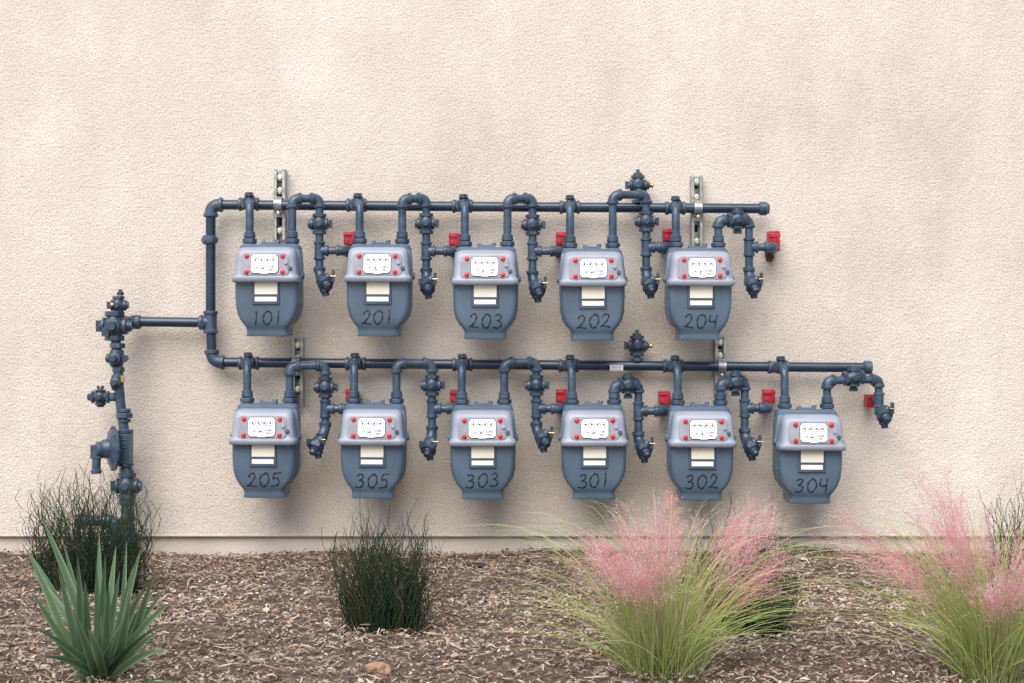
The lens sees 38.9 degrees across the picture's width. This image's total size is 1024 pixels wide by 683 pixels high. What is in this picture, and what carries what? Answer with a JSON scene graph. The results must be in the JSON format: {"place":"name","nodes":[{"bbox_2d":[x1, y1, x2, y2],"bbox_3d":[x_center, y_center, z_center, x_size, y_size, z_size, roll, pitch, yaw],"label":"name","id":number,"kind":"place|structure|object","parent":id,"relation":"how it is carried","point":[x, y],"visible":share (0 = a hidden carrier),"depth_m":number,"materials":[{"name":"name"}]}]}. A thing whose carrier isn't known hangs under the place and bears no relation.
{"place":"outdoors","nodes":[
{"label":"outdoors","id":0,"kind":"place"},
{"bbox_2d":[0,0,1023,534],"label":"stucco wall","id":1,"kind":"structure","parent":0,"point":[870,152],"depth_m":5.00,"materials":[{"name":"beige paint"}]},
{"bbox_2d":[273,169,286,240],"bbox_3d":[-0.796,-0.469,4.958,0.040,0.244,0.083,0,0,0],"label":"strut bracket","id":2,"kind":"object","parent":1,"relation":"attached to","point":[280,214],"visible":0.92,"depth_m":4.96,"materials":[{"name":"metal"}]},
{"bbox_2d":[292,338,304,406],"bbox_3d":[-0.735,0.106,4.958,0.040,0.236,0.083,0,0,0],"label":"strut bracket","id":3,"kind":"object","parent":1,"relation":"attached to","point":[298,348],"visible":0.71,"depth_m":4.96,"materials":[{"name":"metal"}]},
{"bbox_2d":[0,535,1021,536],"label":"weep screed","id":4,"kind":"object","parent":1,"relation":"attached to","point":[471,536],"visible":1,"depth_m":5.00,"materials":[{"name":"grey metal"}]},
{"bbox_2d":[133,169,894,462],"bbox_3d":[-0.005,-0.090,4.904,2.562,0.992,0.196,0,0,0],"label":"gas pipe manifold","id":5,"kind":"object","parent":1,"relation":"attached to","point":[737,218],"visible":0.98,"depth_m":4.87,"materials":[{"name":"paint"}]},
{"bbox_2d":[229,394,301,497],"bbox_3d":[-0.816,0.344,4.808,0.234,0.342,0.178,0,0,1],"label":"gas meter","id":6,"kind":"object","parent":5,"relation":"attached to","point":[265,439],"visible":1,"depth_m":4.76,"materials":[{"name":"paint"}]},
{"bbox_2d":[232,234,304,335],"bbox_3d":[-0.807,-0.188,4.808,0.234,0.342,0.178,0,0,0],"label":"gas meter","id":7,"kind":"object","parent":5,"relation":"attached to","point":[268,279],"visible":1,"depth_m":4.76,"materials":[{"name":"paint"}]},
{"bbox_2d":[338,394,408,498],"bbox_3d":[-0.459,0.346,4.808,0.234,0.342,0.178,0,0,0],"label":"gas meter","id":8,"kind":"object","parent":5,"relation":"attached to","point":[373,437],"visible":1,"depth_m":4.76,"materials":[{"name":"paint"}]},
{"bbox_2d":[344,234,414,335],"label":"gas meter","id":9,"kind":"object","parent":5,"relation":"attached to","point":[379,277],"visible":1,"depth_m":4.76,"materials":[{"name":"paint"}]},
{"bbox_2d":[447,395,517,498],"bbox_3d":[-0.097,0.349,4.808,0.234,0.342,0.178,0,0,0],"label":"gas meter","id":10,"kind":"object","parent":5,"relation":"attached to","point":[482,438],"visible":1,"depth_m":4.76,"materials":[{"name":"paint"}]},
{"bbox_2d":[450,237,520,338],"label":"gas meter","id":11,"kind":"object","parent":5,"relation":"attached to","point":[485,280],"visible":1,"depth_m":4.75,"materials":[{"name":"paint"}]},
{"bbox_2d":[557,239,627,340],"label":"gas meter","id":12,"kind":"object","parent":5,"relation":"attached to","point":[592,281],"visible":1,"depth_m":4.76,"materials":[{"name":"paint"}]},
{"bbox_2d":[558,395,628,498],"bbox_3d":[0.271,0.349,4.808,0.234,0.342,0.178,0,0,0],"label":"gas meter","id":13,"kind":"object","parent":5,"relation":"attached to","point":[593,438],"visible":1,"depth_m":4.76,"materials":[{"name":"paint"}]},
{"bbox_2d":[663,238,734,339],"bbox_3d":[0.619,-0.175,4.808,0.234,0.342,0.178,0,0,0],"label":"gas meter","id":14,"kind":"object","parent":5,"relation":"attached to","point":[699,281],"visible":1,"depth_m":4.76,"materials":[{"name":"paint"}]},
{"bbox_2d":[665,396,736,499],"bbox_3d":[0.625,0.352,4.808,0.234,0.342,0.178,0,0,0],"label":"gas meter","id":15,"kind":"object","parent":5,"relation":"attached to","point":[700,439],"visible":0.99,"depth_m":4.76,"materials":[{"name":"paint"}]},
{"bbox_2d":[772,399,845,503],"bbox_3d":[0.983,0.363,4.808,0.234,0.342,0.178,0,0,-1],"label":"gas meter","id":16,"kind":"object","parent":5,"relation":"attached to","point":[809,446],"visible":1,"depth_m":4.76,"materials":[{"name":"paint"}]},
{"bbox_2d":[690,175,702,245],"bbox_3d":[0.633,-0.447,4.958,0.040,0.246,0.083,0,0,0],"label":"strut bracket","id":17,"kind":"object","parent":1,"relation":"attached to","point":[696,216],"visible":0.86,"depth_m":4.96,"materials":[{"name":"metal"}]},
{"bbox_2d":[713,337,726,395],"bbox_3d":[0.715,0.086,4.958,0.040,0.204,0.083,0,0,0],"label":"strut bracket","id":18,"kind":"object","parent":1,"relation":"attached to","point":[720,351],"visible":0.73,"depth_m":4.96,"materials":[{"name":"metal"}]},
{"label":"ground","id":19,"kind":"structure","parent":0,"visible":0},
{"bbox_2d":[0,546,1023,682],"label":"mulch bed","id":20,"kind":"object","parent":19,"relation":"on","point":[400,678],"visible":0.27,"depth_m":3.53,"materials":[{"name":"brown wood"}]},
{"bbox_2d":[10,458,169,597],"bbox_3d":[-1.217,0.533,4.177,0.448,0.407,0.383,0,0,0],"label":"rush plant","id":21,"kind":"object","parent":20,"relation":"on","point":[87,567],"visible":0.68,"depth_m":4.14,"materials":[{"name":"green plant"}]},
{"bbox_2d":[22,518,175,682],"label":"yucca plant","id":22,"kind":"object","parent":20,"relation":"on","point":[109,646],"visible":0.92,"depth_m":3.04,"materials":[{"name":"green plant"}]},
{"bbox_2d":[77,289,142,556],"bbox_3d":[-1.353,0.288,4.871,0.222,0.927,0.125,0,0,-22],"label":"gas service riser","id":23,"kind":"object","parent":20,"relation":"on","point":[114,325],"visible":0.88,"depth_m":4.85,"materials":[{"name":"paint"}]},
{"bbox_2d":[90,426,133,473],"bbox_3d":[-1.338,0.362,4.857,0.122,0.157,0.111,0,0,19],"label":"gas pressure regulator","id":24,"kind":"object","parent":23,"relation":"attached to","point":[114,448],"visible":1,"depth_m":4.83,"materials":[{"name":"paint"}]},
{"bbox_2d":[366,661,391,676],"bbox_3d":[-0.286,0.712,3.133,0.052,0.039,0.044,0,0,21],"label":"rock","id":25,"kind":"object","parent":20,"relation":"on","point":[378,667],"visible":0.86,"depth_m":3.12,"materials":[{"name":"stone"}]},
{"bbox_2d":[314,498,450,634],"bbox_3d":[-0.321,0.553,3.619,0.348,0.365,0.281,0,0,0],"label":"rush plant","id":26,"kind":"object","parent":20,"relation":"on","point":[390,604],"visible":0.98,"depth_m":3.58,"materials":[{"name":"green plant"}]},
{"bbox_2d":[466,562,484,567],"bbox_3d":[-0.116,0.720,4.657,0.066,0.020,0.027,0,0,0],"label":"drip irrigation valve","id":27,"kind":"object","parent":20,"relation":"on","point":[482,565],"visible":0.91,"depth_m":4.65,"materials":[{"name":"black plastic"}]},
{"bbox_2d":[449,486,870,682],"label":"pink muhly grass","id":28,"kind":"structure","parent":20,"relation":"on","point":[654,648],"depth_m":3.06,"materials":[{"name":"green plant"}]},
{"bbox_2d":[688,490,824,637],"bbox_3d":[0.602,0.554,3.615,0.343,0.369,0.277,0,0,0],"label":"rush plant","id":29,"kind":"object","parent":20,"relation":"on","point":[774,630],"visible":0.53,"depth_m":3.59,"materials":[{"name":"green plant"}]},
{"bbox_2d":[774,461,1023,682],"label":"pink muhly grass","id":30,"kind":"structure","parent":20,"relation":"on","point":[987,656],"depth_m":3.05,"materials":[{"name":"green plant"}]},
{"bbox_2d":[974,468,1023,610],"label":"rush plant","id":31,"kind":"object","parent":20,"relation":"on","point":[1010,541],"visible":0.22,"depth_m":3.84,"materials":[{"name":"green plant"}]},
{"bbox_2d":[0,537,1023,557],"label":"foundation","id":32,"kind":"object","parent":19,"relation":"on","point":[225,546],"depth_m":5.02,"materials":[{"name":"paint"}]}
]}

